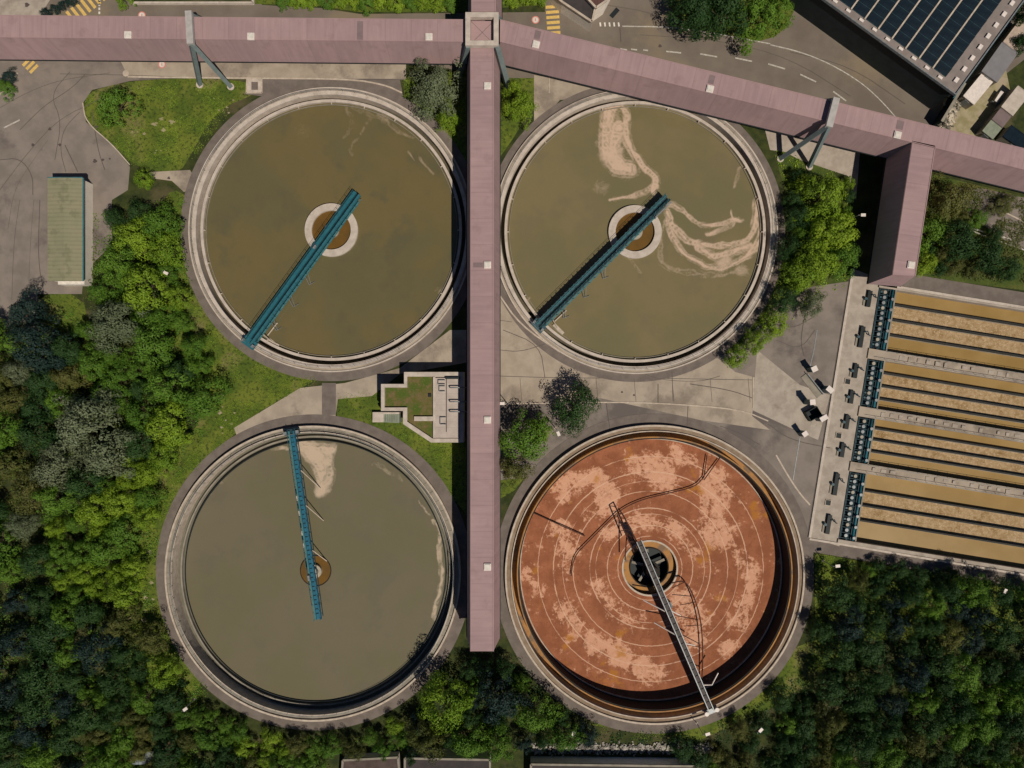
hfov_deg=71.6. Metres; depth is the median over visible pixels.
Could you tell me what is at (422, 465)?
path
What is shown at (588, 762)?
building
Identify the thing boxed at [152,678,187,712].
broadleaf tree
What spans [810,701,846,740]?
broadleaf tree
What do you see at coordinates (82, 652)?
broadleaf tree
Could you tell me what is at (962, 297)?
kerb
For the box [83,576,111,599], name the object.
broadleaf tree
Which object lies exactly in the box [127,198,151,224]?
broadleaf tree
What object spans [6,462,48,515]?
broadleaf tree
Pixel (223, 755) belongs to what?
broadleaf tree
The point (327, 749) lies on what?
broadleaf tree
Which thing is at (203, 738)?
broadleaf tree
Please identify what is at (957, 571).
broadleaf tree
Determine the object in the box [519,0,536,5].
hedge bush
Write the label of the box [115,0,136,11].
hedge bush
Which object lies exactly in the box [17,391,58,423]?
broadleaf tree
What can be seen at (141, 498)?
broadleaf tree
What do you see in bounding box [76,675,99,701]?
broadleaf tree
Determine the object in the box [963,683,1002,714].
broadleaf tree
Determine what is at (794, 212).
broadleaf tree
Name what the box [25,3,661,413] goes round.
stains
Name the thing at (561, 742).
broadleaf tree
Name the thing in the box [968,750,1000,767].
broadleaf tree
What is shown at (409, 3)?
hedge bush
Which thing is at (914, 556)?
kerb
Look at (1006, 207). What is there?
shrub
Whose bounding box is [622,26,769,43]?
kerb
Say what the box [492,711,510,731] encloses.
broadleaf tree
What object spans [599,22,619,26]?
road markings
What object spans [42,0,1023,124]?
road
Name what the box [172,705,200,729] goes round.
broadleaf tree
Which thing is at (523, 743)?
broadleaf tree
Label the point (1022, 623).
broadleaf tree
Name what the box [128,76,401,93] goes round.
kerb
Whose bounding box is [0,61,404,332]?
yard
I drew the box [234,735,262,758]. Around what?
broadleaf tree
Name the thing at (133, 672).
broadleaf tree
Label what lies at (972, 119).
yard
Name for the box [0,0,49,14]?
plaza
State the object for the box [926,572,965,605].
broadleaf tree
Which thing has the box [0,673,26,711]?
broadleaf tree
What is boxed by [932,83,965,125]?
boundary wall
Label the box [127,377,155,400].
broadleaf tree
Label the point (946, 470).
water
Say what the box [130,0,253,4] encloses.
planting bed
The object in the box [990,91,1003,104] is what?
waste skip
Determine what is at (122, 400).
broadleaf tree
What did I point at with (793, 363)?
pavement
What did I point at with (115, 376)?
broadleaf tree
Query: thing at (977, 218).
broadleaf tree
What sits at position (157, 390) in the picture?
broadleaf tree
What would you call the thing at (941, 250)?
broadleaf tree
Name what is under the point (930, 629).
broadleaf tree
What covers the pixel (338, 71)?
path
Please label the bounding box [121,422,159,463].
broadleaf tree
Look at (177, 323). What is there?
broadleaf tree
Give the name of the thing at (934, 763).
broadleaf tree
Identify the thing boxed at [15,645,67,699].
broadleaf tree
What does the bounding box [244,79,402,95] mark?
path
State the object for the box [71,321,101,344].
broadleaf tree
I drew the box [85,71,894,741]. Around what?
grass
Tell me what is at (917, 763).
broadleaf tree
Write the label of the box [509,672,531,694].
broadleaf tree
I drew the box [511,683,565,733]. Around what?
broadleaf tree
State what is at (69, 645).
broadleaf tree
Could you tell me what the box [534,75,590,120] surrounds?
path
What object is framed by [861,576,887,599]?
broadleaf tree
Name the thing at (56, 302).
lawn
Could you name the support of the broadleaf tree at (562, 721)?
on the ground at (870, 174)
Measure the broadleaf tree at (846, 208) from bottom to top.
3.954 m
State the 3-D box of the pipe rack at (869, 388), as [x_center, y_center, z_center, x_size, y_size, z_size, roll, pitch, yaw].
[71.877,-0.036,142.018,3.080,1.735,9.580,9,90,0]
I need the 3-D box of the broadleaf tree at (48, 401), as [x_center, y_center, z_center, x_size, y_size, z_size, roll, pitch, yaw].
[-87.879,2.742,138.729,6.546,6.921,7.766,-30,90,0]
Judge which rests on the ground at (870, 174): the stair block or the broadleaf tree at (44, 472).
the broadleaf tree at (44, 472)
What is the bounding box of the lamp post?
[822,560,839,567]
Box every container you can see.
[957,74,992,108]
[993,86,1023,115]
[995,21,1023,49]
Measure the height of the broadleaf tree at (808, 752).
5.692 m
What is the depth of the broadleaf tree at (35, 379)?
136.28 m
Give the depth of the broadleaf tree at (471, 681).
138.94 m
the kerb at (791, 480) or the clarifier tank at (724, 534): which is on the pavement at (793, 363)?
the kerb at (791, 480)
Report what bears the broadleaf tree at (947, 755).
on the ground at (870, 174)
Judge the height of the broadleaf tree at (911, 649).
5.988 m
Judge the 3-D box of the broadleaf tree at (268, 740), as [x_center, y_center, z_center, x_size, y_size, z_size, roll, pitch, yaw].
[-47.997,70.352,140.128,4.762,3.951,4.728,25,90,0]
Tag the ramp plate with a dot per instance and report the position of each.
(811, 384)
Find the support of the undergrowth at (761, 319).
on the lawn at (790, 167)
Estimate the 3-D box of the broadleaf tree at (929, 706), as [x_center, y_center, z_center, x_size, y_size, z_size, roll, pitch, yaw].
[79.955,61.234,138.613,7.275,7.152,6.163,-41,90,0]
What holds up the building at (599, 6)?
on the road at (802, 34)
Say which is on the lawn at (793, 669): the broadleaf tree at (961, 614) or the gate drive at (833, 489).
the broadleaf tree at (961, 614)
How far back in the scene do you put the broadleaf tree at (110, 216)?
137.88 m
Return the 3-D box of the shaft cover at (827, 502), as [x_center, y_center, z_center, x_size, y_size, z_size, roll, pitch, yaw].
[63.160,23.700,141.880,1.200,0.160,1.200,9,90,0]
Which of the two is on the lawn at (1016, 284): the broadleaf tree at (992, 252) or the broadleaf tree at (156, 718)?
the broadleaf tree at (992, 252)
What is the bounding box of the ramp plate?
[801,373,823,397]
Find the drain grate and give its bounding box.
[610,7,619,17]
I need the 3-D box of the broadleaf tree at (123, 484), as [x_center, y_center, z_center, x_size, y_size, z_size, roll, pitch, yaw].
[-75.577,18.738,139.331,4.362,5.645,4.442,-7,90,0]
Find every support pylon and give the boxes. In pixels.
[185,10,233,89]
[777,97,839,169]
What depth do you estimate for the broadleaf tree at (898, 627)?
138.19 m
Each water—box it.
[186,441,445,699]
[205,103,458,357]
[507,105,761,359]
[856,521,1023,567]
[860,507,1023,545]
[862,492,1023,529]
[865,474,1023,514]
[869,453,1023,488]
[871,441,1023,474]
[873,430,1023,462]
[875,419,1023,451]
[878,401,1023,432]
[880,388,1023,420]
[882,375,1023,407]
[884,362,1023,394]
[887,337,1023,372]
[890,322,1023,355]
[892,307,1023,339]
[895,292,1023,324]
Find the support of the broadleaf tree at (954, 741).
on the ground at (870, 174)
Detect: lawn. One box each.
[38,294,87,333]
[84,79,249,170]
[121,191,311,691]
[255,0,544,11]
[337,392,465,513]
[404,71,465,160]
[501,78,533,154]
[501,478,521,497]
[591,553,1023,739]
[668,0,793,40]
[735,152,853,348]
[918,174,1023,289]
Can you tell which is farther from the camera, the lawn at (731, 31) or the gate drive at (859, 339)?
the lawn at (731, 31)
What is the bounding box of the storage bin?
[803,406,821,420]
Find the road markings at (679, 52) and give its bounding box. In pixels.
[4,48,1011,239]
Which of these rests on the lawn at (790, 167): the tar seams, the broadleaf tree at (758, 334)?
the broadleaf tree at (758, 334)
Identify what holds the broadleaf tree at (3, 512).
on the ground at (870, 174)
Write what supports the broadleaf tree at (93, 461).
on the ground at (870, 174)
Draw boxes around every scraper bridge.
[241,189,360,349]
[283,428,326,621]
[531,193,670,334]
[616,513,718,715]
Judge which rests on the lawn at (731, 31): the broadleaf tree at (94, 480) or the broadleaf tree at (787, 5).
the broadleaf tree at (787, 5)
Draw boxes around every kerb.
[82,103,129,164]
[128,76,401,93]
[246,79,262,93]
[501,297,559,352]
[505,376,744,379]
[505,402,767,420]
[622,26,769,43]
[753,377,753,407]
[770,44,894,115]
[775,455,810,505]
[793,438,799,479]
[807,270,850,536]
[808,269,854,537]
[809,538,1023,575]
[810,331,816,365]
[896,286,1023,308]
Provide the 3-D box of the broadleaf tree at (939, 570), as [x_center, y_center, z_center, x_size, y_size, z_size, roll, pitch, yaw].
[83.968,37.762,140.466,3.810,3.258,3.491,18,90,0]
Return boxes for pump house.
[381,372,465,442]
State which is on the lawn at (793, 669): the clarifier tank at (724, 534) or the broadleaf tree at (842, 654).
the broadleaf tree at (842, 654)
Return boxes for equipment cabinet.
[797,430,808,437]
[803,399,815,404]
[806,365,817,371]
[815,414,827,421]
[821,386,833,393]
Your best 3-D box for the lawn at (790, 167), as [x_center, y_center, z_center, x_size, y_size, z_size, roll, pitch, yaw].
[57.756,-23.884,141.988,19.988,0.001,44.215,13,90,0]
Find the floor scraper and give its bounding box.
[534,455,720,575]
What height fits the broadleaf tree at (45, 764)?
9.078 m
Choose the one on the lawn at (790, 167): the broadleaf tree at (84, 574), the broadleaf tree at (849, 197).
the broadleaf tree at (849, 197)
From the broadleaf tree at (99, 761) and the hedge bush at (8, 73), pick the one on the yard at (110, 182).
the hedge bush at (8, 73)
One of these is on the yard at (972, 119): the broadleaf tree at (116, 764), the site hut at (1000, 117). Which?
the site hut at (1000, 117)
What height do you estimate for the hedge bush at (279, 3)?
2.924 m
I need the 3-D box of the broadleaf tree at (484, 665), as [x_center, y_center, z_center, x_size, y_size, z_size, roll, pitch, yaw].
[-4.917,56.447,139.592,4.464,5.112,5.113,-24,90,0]
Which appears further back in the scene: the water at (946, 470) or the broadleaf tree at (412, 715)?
the water at (946, 470)
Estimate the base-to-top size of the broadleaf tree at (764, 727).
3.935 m
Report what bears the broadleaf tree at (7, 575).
on the ground at (870, 174)
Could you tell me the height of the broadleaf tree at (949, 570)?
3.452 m
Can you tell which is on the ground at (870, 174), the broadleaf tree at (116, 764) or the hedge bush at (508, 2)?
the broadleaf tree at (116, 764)
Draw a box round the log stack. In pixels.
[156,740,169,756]
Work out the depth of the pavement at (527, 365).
141.96 m
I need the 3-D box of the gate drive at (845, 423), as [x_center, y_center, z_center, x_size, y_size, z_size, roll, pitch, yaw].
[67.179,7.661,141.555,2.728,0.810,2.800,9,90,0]
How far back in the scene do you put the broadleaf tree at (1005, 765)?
137.33 m
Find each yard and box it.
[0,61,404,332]
[936,43,1009,135]
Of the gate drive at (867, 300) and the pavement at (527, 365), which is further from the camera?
the pavement at (527, 365)
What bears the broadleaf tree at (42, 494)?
on the ground at (870, 174)
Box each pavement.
[501,281,848,527]
[501,300,768,429]
[752,350,829,439]
[811,270,878,545]
[811,540,1023,586]
[902,275,1023,305]
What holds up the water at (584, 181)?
in the clarifier tank at (645, 242)
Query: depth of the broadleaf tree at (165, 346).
135.63 m
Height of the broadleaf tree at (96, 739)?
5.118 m
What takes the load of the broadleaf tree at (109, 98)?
on the lawn at (190, 101)
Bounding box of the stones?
[532,739,713,756]
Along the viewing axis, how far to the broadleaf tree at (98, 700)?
138.31 m
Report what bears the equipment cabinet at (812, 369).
on the pavement at (793, 363)
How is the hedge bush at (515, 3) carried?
on the lawn at (462, 6)
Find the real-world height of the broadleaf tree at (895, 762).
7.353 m
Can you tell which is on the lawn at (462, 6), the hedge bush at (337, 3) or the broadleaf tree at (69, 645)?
the hedge bush at (337, 3)
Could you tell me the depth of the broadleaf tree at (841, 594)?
135.84 m
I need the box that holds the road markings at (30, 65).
[22,61,37,72]
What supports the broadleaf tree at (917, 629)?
on the lawn at (793, 669)
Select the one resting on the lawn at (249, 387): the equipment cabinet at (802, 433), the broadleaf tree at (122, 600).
the broadleaf tree at (122, 600)
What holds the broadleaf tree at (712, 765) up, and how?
on the ground at (870, 174)
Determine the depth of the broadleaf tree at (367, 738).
139.60 m
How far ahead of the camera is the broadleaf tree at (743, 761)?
139.33 m
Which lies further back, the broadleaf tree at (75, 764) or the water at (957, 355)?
the water at (957, 355)
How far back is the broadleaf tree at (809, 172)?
139.71 m
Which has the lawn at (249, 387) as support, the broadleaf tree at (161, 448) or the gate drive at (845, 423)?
the broadleaf tree at (161, 448)
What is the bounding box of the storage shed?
[47,177,92,285]
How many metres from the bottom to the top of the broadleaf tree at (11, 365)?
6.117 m
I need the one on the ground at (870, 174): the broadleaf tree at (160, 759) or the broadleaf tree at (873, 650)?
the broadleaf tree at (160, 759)
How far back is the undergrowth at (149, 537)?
141.81 m
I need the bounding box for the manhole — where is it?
[123,70,128,76]
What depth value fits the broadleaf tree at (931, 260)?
137.72 m
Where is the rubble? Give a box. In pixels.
[938,90,963,129]
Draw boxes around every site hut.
[972,42,1017,86]
[975,120,1001,139]
[984,108,1010,127]
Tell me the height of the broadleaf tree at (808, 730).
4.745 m
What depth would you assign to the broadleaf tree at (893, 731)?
136.45 m
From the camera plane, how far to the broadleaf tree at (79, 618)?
136.50 m
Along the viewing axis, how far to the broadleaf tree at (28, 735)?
136.75 m
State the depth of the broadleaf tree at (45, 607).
138.14 m
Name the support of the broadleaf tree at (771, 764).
on the ground at (870, 174)
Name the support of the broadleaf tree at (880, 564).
on the ground at (870, 174)
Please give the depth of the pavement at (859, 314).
141.96 m
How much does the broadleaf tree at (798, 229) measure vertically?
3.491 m
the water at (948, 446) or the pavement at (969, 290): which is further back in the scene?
the water at (948, 446)
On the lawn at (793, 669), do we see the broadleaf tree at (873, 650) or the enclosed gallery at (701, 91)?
the broadleaf tree at (873, 650)
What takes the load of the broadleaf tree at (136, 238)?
on the ground at (870, 174)
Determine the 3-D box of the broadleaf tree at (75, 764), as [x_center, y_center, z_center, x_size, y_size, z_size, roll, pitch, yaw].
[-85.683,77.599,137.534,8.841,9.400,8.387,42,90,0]
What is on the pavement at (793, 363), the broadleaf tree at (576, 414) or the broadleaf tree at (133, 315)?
the broadleaf tree at (576, 414)
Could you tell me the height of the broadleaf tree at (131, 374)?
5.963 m
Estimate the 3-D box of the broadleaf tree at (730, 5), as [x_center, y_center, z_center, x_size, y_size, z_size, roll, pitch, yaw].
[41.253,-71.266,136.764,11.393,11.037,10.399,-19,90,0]
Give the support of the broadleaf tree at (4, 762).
on the ground at (870, 174)
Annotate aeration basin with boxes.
[837,285,1023,572]
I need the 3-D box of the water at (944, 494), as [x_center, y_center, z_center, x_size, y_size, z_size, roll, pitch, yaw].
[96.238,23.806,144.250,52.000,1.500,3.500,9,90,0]
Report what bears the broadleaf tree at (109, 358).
on the ground at (870, 174)
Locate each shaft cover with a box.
[825,499,831,505]
[835,432,841,438]
[844,378,850,384]
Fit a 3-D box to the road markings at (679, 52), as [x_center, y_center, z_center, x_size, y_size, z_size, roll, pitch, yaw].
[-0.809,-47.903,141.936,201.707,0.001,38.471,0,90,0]
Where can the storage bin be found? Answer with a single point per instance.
(812, 413)
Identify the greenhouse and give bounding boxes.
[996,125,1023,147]
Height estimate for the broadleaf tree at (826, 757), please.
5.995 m
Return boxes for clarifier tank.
[164,425,460,721]
[188,87,465,371]
[501,92,777,373]
[505,425,804,724]
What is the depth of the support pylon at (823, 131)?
132.99 m
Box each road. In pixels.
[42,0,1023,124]
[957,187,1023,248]
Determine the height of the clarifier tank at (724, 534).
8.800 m
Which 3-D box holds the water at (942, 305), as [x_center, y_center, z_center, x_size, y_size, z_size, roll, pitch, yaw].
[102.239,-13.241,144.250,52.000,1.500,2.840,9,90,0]
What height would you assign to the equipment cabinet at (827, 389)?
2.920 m
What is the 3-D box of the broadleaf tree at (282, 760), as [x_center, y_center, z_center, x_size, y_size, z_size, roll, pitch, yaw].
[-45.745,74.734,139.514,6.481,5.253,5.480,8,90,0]
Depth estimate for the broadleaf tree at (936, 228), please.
135.90 m
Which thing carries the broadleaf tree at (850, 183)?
on the ground at (870, 174)
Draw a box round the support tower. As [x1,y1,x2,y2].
[456,12,510,89]
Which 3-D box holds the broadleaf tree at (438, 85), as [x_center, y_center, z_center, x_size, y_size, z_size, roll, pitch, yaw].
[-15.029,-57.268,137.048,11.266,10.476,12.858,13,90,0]
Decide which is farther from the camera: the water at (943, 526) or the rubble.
the water at (943, 526)
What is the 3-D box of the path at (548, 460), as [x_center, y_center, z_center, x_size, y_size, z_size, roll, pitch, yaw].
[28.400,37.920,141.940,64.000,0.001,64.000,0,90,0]
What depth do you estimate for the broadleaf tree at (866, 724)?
137.38 m
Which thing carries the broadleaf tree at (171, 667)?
on the lawn at (249, 387)
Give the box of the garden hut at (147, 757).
[130,745,155,764]
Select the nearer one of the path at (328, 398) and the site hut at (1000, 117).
the site hut at (1000, 117)
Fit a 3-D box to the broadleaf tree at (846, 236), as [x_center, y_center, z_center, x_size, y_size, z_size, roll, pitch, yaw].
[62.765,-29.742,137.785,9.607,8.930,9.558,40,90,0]
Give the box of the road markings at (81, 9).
[65,0,104,15]
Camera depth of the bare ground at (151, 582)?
141.97 m
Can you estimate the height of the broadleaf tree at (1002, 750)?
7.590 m
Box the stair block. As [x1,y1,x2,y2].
[373,412,401,422]
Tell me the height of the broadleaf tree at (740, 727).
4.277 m
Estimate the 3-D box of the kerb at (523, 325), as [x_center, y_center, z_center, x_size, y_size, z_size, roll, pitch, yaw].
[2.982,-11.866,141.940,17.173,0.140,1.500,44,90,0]
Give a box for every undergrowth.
[0,196,385,767]
[400,560,1023,767]
[725,151,858,366]
[919,175,1023,284]
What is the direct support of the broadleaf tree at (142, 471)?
on the lawn at (249, 387)
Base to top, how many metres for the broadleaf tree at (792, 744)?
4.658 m
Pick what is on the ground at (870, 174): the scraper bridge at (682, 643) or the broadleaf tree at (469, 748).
the broadleaf tree at (469, 748)
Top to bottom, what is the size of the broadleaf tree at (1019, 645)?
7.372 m
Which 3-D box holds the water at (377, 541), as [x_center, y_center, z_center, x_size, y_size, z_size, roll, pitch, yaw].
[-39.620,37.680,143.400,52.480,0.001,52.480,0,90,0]
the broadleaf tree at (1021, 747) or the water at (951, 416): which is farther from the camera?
the water at (951, 416)
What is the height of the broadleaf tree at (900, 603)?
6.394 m
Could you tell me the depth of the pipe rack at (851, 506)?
141.78 m
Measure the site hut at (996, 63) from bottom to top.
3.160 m
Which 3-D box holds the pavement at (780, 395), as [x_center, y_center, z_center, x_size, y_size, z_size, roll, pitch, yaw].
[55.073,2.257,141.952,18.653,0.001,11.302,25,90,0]
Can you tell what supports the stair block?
on the lawn at (367, 405)
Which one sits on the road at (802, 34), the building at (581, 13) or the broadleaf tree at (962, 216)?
the building at (581, 13)
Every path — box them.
[121,62,405,78]
[150,170,191,191]
[156,414,465,730]
[180,80,465,380]
[234,330,465,434]
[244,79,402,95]
[247,79,260,91]
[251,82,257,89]
[322,383,335,414]
[501,88,784,381]
[501,414,813,733]
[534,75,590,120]
[765,130,859,196]
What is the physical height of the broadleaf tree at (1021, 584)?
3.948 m
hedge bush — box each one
[0,66,16,83]
[0,80,17,102]
[38,7,51,14]
[48,4,61,14]
[57,0,68,10]
[64,0,79,5]
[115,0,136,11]
[275,0,293,12]
[288,0,307,9]
[300,0,321,11]
[317,0,334,10]
[328,0,346,9]
[340,0,364,10]
[356,0,373,16]
[373,0,391,11]
[386,0,404,13]
[397,0,417,12]
[412,0,429,10]
[426,0,445,13]
[442,0,459,16]
[503,0,511,5]
[511,0,527,9]
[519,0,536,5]
[527,0,545,7]
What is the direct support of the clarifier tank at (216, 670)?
on the ground at (870, 174)
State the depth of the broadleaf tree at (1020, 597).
139.21 m
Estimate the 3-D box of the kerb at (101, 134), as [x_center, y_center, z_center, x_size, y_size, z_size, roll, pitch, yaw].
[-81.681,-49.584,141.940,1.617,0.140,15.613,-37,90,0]
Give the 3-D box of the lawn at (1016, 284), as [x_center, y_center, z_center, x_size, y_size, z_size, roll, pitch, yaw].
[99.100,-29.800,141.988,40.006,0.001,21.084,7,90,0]
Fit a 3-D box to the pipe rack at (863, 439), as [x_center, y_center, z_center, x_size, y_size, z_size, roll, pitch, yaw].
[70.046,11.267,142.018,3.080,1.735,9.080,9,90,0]
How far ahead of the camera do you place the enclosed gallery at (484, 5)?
130.56 m
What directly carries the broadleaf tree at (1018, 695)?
on the ground at (870, 174)
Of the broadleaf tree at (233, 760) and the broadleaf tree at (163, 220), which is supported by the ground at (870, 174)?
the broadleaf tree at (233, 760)
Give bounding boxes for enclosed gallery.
[0,15,466,64]
[466,48,500,650]
[467,0,502,29]
[500,19,1023,192]
[866,141,935,286]
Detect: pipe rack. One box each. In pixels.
[839,471,863,540]
[851,417,872,462]
[860,359,882,407]
[870,288,893,349]
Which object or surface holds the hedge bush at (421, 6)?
on the lawn at (462, 6)
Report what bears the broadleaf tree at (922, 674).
on the ground at (870, 174)
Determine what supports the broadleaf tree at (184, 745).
on the ground at (870, 174)
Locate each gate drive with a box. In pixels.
[822,514,836,533]
[829,473,844,495]
[836,443,850,456]
[841,415,855,428]
[845,390,859,403]
[849,364,863,377]
[854,326,870,347]
[862,290,877,306]
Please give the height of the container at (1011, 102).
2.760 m
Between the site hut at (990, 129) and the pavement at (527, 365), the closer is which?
the site hut at (990, 129)
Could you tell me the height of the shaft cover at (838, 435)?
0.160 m
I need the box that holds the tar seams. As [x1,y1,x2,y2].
[0,5,904,447]
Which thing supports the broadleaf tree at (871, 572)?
on the lawn at (793, 669)
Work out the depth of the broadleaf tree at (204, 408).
136.55 m
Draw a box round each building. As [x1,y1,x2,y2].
[341,751,400,767]
[404,748,490,767]
[530,756,700,767]
[547,0,595,31]
[587,0,609,20]
[789,0,1023,107]
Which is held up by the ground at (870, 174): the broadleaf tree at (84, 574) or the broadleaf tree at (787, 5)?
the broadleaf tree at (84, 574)
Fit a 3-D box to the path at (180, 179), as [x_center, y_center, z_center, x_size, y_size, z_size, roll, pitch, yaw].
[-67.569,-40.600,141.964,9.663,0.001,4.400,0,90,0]
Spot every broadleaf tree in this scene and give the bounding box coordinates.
[0,318,18,351]
[0,354,15,400]
[0,357,40,386]
[0,387,35,416]
[0,406,28,457]
[0,447,34,487]
[0,501,15,533]
[0,516,22,569]
[0,550,24,583]
[0,588,43,615]
[0,621,40,657]
[0,628,20,673]
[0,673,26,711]
[0,710,30,750]
[0,738,29,767]
[2,313,71,374]
[2,510,42,541]
[4,284,50,334]
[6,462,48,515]
[8,699,50,752]
[12,410,64,455]
[12,673,64,727]
[15,541,57,576]
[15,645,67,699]
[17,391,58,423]
[19,733,61,767]
[22,367,61,398]
[23,612,77,656]
[24,583,57,616]
[25,437,88,493]
[28,759,52,767]
[29,481,88,523]
[41,550,76,577]
[43,381,86,419]
[43,516,68,539]
[45,331,86,365]
[46,360,95,401]
[46,532,82,563]
[47,683,84,719]
[47,720,86,757]
[49,591,91,630]
[50,385,134,469]
[50,569,75,592]
[50,633,85,667]
[57,662,95,694]
[59,463,110,500]
[60,759,82,767]
[62,511,87,533]
[63,533,95,566]
[65,560,105,587]
[65,583,98,603]
[65,691,104,731]
[69,593,109,629]
[69,621,126,674]
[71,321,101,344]
[73,491,113,529]
[75,342,111,381]
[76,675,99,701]
[77,426,143,479]
[79,726,116,746]
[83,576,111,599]
[83,741,120,767]
[84,298,152,355]
[84,524,128,567]
[86,278,127,305]
[87,519,110,540]
[89,379,121,410]
[90,687,118,708]
[91,235,137,286]
[94,472,123,498]
[95,85,143,129]
[95,660,132,698]
[96,358,133,396]
[97,599,141,645]
[97,704,124,732]
[99,566,146,612]
[101,208,128,230]
[102,342,134,365]
[102,485,139,519]
[104,562,129,586]
[104,690,133,715]
[106,747,134,767]
[107,509,144,555]
[107,720,138,757]
[108,638,144,670]
[110,213,155,261]
[112,392,142,414]
[113,706,145,726]
[115,468,137,490]
[116,262,170,312]
[118,449,145,473]
[120,549,149,578]
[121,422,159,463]
[124,358,160,384]
[124,394,158,433]
[126,652,151,683]
[126,715,153,739]
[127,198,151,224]
[127,306,149,331]
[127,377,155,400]
[127,729,158,765]
[128,314,177,372]
[129,620,169,654]
[130,680,159,715]
[131,505,160,531]
[133,168,154,190]
[133,457,169,489]
[133,483,167,513]
[140,358,199,404]
[141,201,185,244]
[142,399,193,451]
[142,754,182,767]
[145,302,184,331]
[145,441,179,470]
[145,702,167,724]
[146,230,186,268]
[146,652,183,689]
[148,719,174,742]
[151,729,184,767]
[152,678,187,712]
[156,259,181,287]
[163,357,197,383]
[165,284,193,310]
[170,312,197,336]
[170,754,198,767]
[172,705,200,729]
[173,729,201,752]
[176,375,234,419]
[179,333,211,363]
[190,351,214,381]
[191,704,220,729]
[192,714,230,750]
[192,744,226,767]
[215,742,236,763]
[217,714,236,734]
[217,729,233,747]
[220,751,249,767]
[229,718,252,745]
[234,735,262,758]
[237,742,259,767]
[256,748,273,767]
[257,726,282,751]
[266,751,295,767]
[274,738,289,758]
[284,734,311,757]
[290,754,310,767]
[302,735,324,761]
[306,752,326,767]
[320,731,343,759]
[339,737,366,761]
[361,726,380,746]
[371,733,397,760]
[385,716,404,734]
[396,729,409,749]
[402,744,420,765]
[403,712,446,765]
[409,56,465,122]
[410,710,427,732]
[416,670,475,735]
[435,105,462,135]
[439,722,459,749]
[450,714,497,759]
[457,655,480,680]
[459,705,482,728]
[463,676,486,694]
[466,690,481,710]
[472,663,534,726]
[472,716,516,761]
[476,657,497,680]
[492,655,516,683]
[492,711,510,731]
[498,407,552,461]
[499,453,536,489]
[501,80,523,106]
[501,89,539,130]
[508,731,536,754]
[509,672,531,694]
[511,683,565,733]
[530,416,556,444]
[533,725,550,749]
[545,712,587,751]
[550,378,601,437]
[552,705,570,728]
[576,719,598,749]
[663,0,723,42]
[668,732,697,762]
[688,745,712,767]
[700,0,748,41]
[706,758,718,767]
[707,741,725,764]
[715,752,740,767]
[722,343,748,369]
[724,715,750,743]
[725,0,781,56]
[737,746,753,767]
[738,734,760,755]
[739,327,772,355]
[748,717,770,735]
[758,753,783,767]
[759,0,794,30]
[759,309,789,339]
[767,286,797,312]
[767,684,794,713]
[772,732,802,758]
[773,232,801,261]
[775,712,800,735]
[778,256,815,294]
[780,200,812,231]
[781,190,802,209]
[781,748,810,767]
[787,179,802,192]
[788,168,802,182]
[788,237,840,288]
[789,282,802,296]
[789,732,819,761]
[791,173,847,223]
[791,226,806,240]
[791,714,818,741]
[792,696,814,720]
[797,289,826,322]
[800,169,814,187]
[802,219,817,236]
[803,234,816,248]
[805,615,833,642]
[806,210,825,223]
[808,210,860,261]
[808,734,835,767]
[809,667,847,706]
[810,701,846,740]
[815,573,855,612]
[817,627,863,672]
[818,729,854,756]
[820,242,860,282]
[820,745,860,767]
[827,603,864,644]
[834,676,877,714]
[835,718,884,767]
[837,203,852,218]
[840,176,855,188]
[841,189,855,202]
[841,567,869,596]
[844,591,869,614]
[846,710,877,734]
[847,628,885,666]
[856,658,896,694]
[860,600,890,635]
[861,563,876,577]
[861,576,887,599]
[862,710,904,741]
[863,737,908,767]
[869,557,885,571]
[872,689,908,717]
[874,567,893,585]
[879,588,907,609]
[881,606,911,641]
[885,558,910,580]
[891,650,931,693]
[892,632,920,657]
[893,724,928,762]
[894,577,928,610]
[894,751,922,767]
[895,611,926,638]
[903,676,942,715]
[904,563,932,587]
[905,701,946,746]
[907,583,947,620]
[916,247,938,277]
[919,214,953,258]
[919,613,947,639]
[922,638,956,683]
[922,755,946,767]
[923,218,982,263]
[925,170,976,230]
[925,740,956,767]
[926,243,948,264]
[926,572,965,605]
[927,567,945,580]
[927,674,955,698]
[929,617,968,655]
[929,709,970,753]
[931,259,950,277]
[931,685,978,729]
[939,255,969,277]
[939,565,957,583]
[942,598,976,620]
[942,650,985,698]
[943,572,992,614]
[952,569,967,582]
[953,705,1001,745]
[955,206,970,223]
[956,620,984,657]
[959,598,997,628]
[960,732,986,764]
[961,254,979,279]
[962,208,991,229]
[962,236,1004,274]
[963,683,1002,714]
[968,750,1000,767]
[971,656,1002,684]
[975,725,1016,762]
[978,610,1020,651]
[981,225,1003,241]
[981,575,1015,610]
[982,698,1023,743]
[982,760,1014,767]
[990,256,1023,282]
[992,674,1023,714]
[995,649,1023,682]
[1009,34,1023,58]
[1009,721,1023,757]
[1009,750,1023,767]
[1011,576,1023,595]
[1012,3,1023,26]
[1015,588,1023,603]
[1015,640,1023,671]
[1016,603,1023,637]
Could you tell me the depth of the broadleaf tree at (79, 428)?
133.00 m
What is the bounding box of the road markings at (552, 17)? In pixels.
[546,5,559,33]
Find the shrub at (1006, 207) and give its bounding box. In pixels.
[984,193,1019,216]
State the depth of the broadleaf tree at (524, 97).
136.71 m
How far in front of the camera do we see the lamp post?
137.51 m
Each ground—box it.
[0,4,1023,767]
[129,98,235,634]
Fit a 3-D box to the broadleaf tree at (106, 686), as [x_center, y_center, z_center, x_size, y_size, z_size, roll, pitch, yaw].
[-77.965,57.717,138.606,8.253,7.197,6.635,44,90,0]

